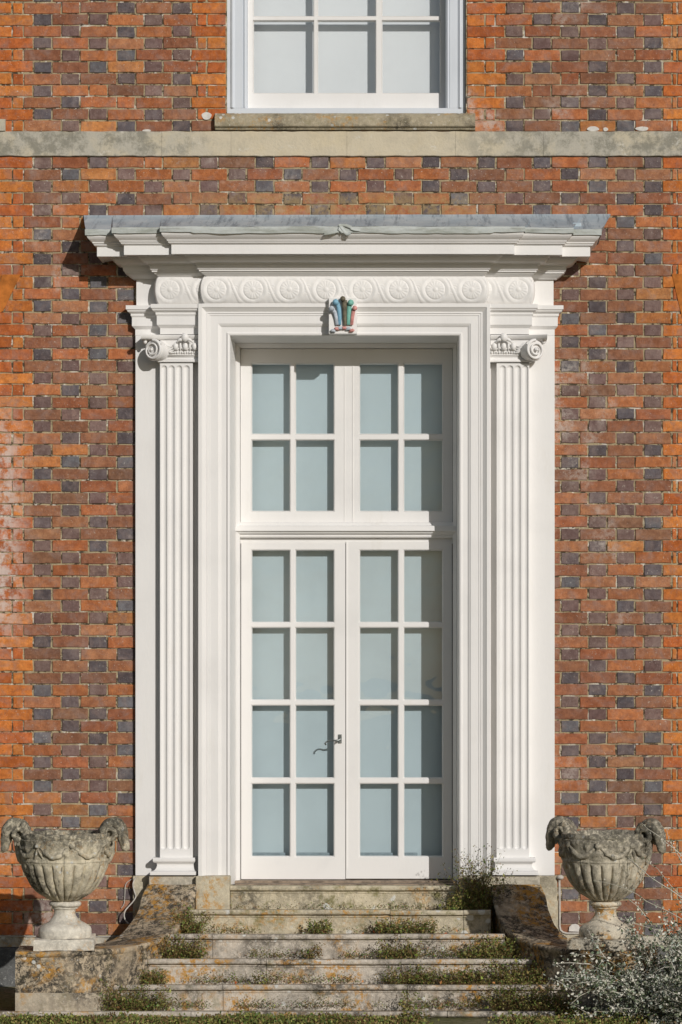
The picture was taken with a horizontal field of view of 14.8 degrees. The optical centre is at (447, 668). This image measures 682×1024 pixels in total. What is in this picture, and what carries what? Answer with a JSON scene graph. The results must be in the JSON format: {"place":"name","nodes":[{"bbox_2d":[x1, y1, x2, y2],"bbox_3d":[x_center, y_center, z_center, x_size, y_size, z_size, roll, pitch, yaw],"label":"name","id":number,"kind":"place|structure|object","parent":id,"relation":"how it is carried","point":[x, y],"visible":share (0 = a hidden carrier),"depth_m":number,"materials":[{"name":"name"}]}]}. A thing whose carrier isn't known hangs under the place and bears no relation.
{"place":"outdoors","nodes":[
{"label":"outdoors","id":0,"kind":"place"},
{"bbox_2d":[0,987,668,1023],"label":"ground","id":1,"kind":"structure","parent":0,"point":[7,998],"depth_m":14.83,"materials":[{"name":"green plant"}]},
{"bbox_2d":[15,884,196,1010],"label":"wing wall","id":2,"kind":"structure","parent":1,"relation":"on","point":[60,980],"depth_m":14.72,"materials":[{"name":"stone"}]},
{"bbox_2d":[1,817,129,950],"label":"stone urn","id":3,"kind":"object","parent":2,"relation":"on","point":[64,871],"visible":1,"depth_m":14.62,"materials":[{"name":"grey stone"}]},
{"bbox_2d":[0,885,559,1017],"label":"stone steps","id":4,"kind":"structure","parent":1,"relation":"on","point":[228,950],"depth_m":15.19,"materials":[{"name":"beige stone"}]},
{"bbox_2d":[95,977,183,1010],"bbox_3d":[-1.751,1.841,14.701,0.547,0.227,0.351,0,0,0],"label":"weed plant","id":5,"kind":"object","parent":4,"relation":"on","point":[144,1005],"visible":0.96,"depth_m":14.67,"materials":[{"name":"green plant"}]},
{"bbox_2d":[134,962,168,984],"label":"weed plant","id":6,"kind":"object","parent":4,"relation":"on","point":[154,979],"visible":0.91,"depth_m":14.98,"materials":[{"name":"green plant"}]},
{"bbox_2d":[154,930,211,958],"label":"weed plant","id":7,"kind":"object","parent":4,"relation":"on","point":[181,952],"visible":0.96,"depth_m":15.23,"materials":[{"name":"green plant"}]},
{"bbox_2d":[158,899,215,933],"bbox_3d":[-1.539,1.488,15.501,0.354,0.239,0.299,0,0,0],"label":"weed plant","id":8,"kind":"object","parent":4,"relation":"on","point":[191,927],"visible":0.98,"depth_m":15.48,"materials":[{"name":"green plant"}]},
{"bbox_2d":[245,965,288,983],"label":"weed plant","id":9,"kind":"object","parent":4,"relation":"on","point":[259,978],"visible":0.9,"depth_m":14.98,"materials":[{"name":"green plant"}]},
{"bbox_2d":[299,942,324,958],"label":"weed plant","id":10,"kind":"object","parent":4,"relation":"on","point":[311,955],"visible":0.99,"depth_m":15.24,"materials":[{"name":"green plant"}]},
{"bbox_2d":[296,915,334,933],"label":"weed plant","id":11,"kind":"object","parent":4,"relation":"on","point":[326,927],"visible":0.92,"depth_m":15.50,"materials":[{"name":"green plant"}]},
{"bbox_2d":[116,895,545,1010],"bbox_3d":[-0.669,1.646,15.323,2.698,0.593,1.199,0,0,0],"label":"step moss","id":12,"kind":"object","parent":4,"relation":"on","point":[350,979],"visible":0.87,"depth_m":15.07,"materials":[{"name":"green plant"}]},
{"bbox_2d":[231,929,494,1010],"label":"fallen leaves","id":13,"kind":"object","parent":4,"relation":"on","point":[365,955],"visible":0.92,"depth_m":15.21,"materials":[{"name":"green plant"}]},
{"bbox_2d":[375,931,427,958],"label":"weed plant","id":14,"kind":"object","parent":4,"relation":"on","point":[407,951],"visible":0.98,"depth_m":15.24,"materials":[{"name":"green plant"}]},
{"bbox_2d":[370,913,438,933],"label":"weed plant","id":15,"kind":"object","parent":4,"relation":"on","point":[390,928],"visible":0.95,"depth_m":15.50,"materials":[{"name":"green plant"}]},
{"bbox_2d":[397,987,428,1010],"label":"weed plant","id":16,"kind":"object","parent":4,"relation":"on","point":[404,1005],"visible":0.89,"depth_m":14.69,"materials":[{"name":"green plant"}]},
{"bbox_2d":[370,958,496,984],"bbox_3d":[-0.084,1.767,15.004,0.770,0.211,0.268,0,0,0],"label":"weed plant","id":17,"kind":"object","parent":4,"relation":"on","point":[421,977],"visible":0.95,"depth_m":14.98,"materials":[{"name":"green plant"}]},
{"bbox_2d":[439,891,490,910],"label":"weed plant","id":18,"kind":"object","parent":4,"relation":"on","point":[460,905],"visible":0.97,"depth_m":15.67,"materials":[{"name":"green plant"}]},
{"bbox_2d":[431,843,517,909],"bbox_3d":[0.160,1.265,15.706,0.502,0.427,0.530,0,0,12],"label":"weed plant","id":19,"kind":"object","parent":4,"relation":"on","point":[474,892],"visible":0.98,"depth_m":15.72,"materials":[{"name":"green plant"}]},
{"bbox_2d":[456,930,522,958],"bbox_3d":[0.288,1.636,15.239,0.493,0.220,0.307,0,0,-9],"label":"weed plant","id":20,"kind":"object","parent":4,"relation":"on","point":[485,952],"visible":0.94,"depth_m":15.24,"materials":[{"name":"green plant"}]},
{"bbox_2d":[467,951,548,984],"bbox_3d":[0.416,1.730,14.989,0.607,0.223,0.347,0,0,0],"label":"weed plant","id":21,"kind":"object","parent":4,"relation":"on","point":[517,976],"visible":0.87,"depth_m":14.97,"materials":[{"name":"green plant"}]},
{"bbox_2d":[474,975,583,1012],"bbox_3d":[0.490,1.843,14.697,0.686,0.258,0.401,0,0,0],"label":"weed plant","id":22,"kind":"object","parent":4,"relation":"on","point":[535,1004],"visible":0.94,"depth_m":14.68,"materials":[{"name":"green plant"}]},
{"bbox_2d":[0,0,681,986],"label":"brick house","id":23,"kind":"structure","parent":1,"relation":"on","point":[340,442],"depth_m":15.99,"materials":[{"name":"brick"}]},
{"bbox_2d":[0,936,117,936],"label":"cable","id":24,"kind":"object","parent":23,"relation":"attached to","point":[35,936],"visible":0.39,"depth_m":15.98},
{"bbox_2d":[121,877,136,923],"bbox_3d":[-1.940,1.408,15.944,0.103,0.282,0.076,0,0,0],"label":"cable","id":25,"kind":"object","parent":23,"relation":"attached to","point":[132,901],"visible":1,"depth_m":15.93,"materials":[{"name":"white plastic"}]},
{"bbox_2d":[241,542,345,878],"bbox_3d":[-0.954,0.259,16.195,0.644,2.085,0.100,0,0,0],"label":"door","id":26,"kind":"structure","parent":23,"relation":"in","point":[292,866],"depth_m":16.21,"materials":[{"name":"white paint"}]},
{"bbox_2d":[215,0,474,130],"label":"sash window","id":27,"kind":"structure","parent":23,"relation":"in","point":[293,65],"depth_m":16.12,"materials":[{"name":"grey paint"}]},
{"bbox_2d":[241,349,451,521],"bbox_3d":[-0.624,-1.441,16.224,1.310,1.079,0.043,0,0,0],"label":"transom window","id":28,"kind":"structure","parent":23,"relation":"in","point":[346,437],"depth_m":16.21,"materials":[{"name":"white paint"}]},
{"bbox_2d":[346,542,451,878],"bbox_3d":[-0.300,0.256,16.222,0.656,2.085,0.046,0,0,0],"label":"door","id":29,"kind":"structure","parent":23,"relation":"in","point":[400,866],"depth_m":16.21,"materials":[{"name":"white paint"}]},
{"bbox_2d":[557,875,578,933],"bbox_3d":[0.741,1.435,15.950,0.152,0.362,0.058,0,0,0],"label":"pipe","id":30,"kind":"object","parent":23,"relation":"attached to","point":[560,877],"visible":0.99,"depth_m":15.94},
{"bbox_2d":[491,884,656,1014],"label":"wing wall","id":31,"kind":"structure","parent":1,"relation":"on","point":[522,911],"depth_m":15.16,"materials":[{"name":"stone"}]},
{"bbox_2d":[545,816,665,951],"bbox_3d":[0.892,1.205,14.761,0.540,0.739,0.536,0,0,-22],"label":"stone urn","id":32,"kind":"object","parent":31,"relation":"on","point":[588,856],"visible":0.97,"depth_m":14.61,"materials":[{"name":"beige pale stone"}]},
{"bbox_2d":[543,824,681,1023],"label":"silver shrub","id":33,"kind":"object","parent":1,"relation":"on","point":[667,999],"visible":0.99,"depth_m":14.20,"materials":[{"name":"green plant"}]},
{"bbox_2d":[0,1002,680,1023],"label":"grass","id":34,"kind":"structure","parent":0,"point":[253,1017],"depth_m":14.19,"materials":[{"name":"green plant"}]}
]}

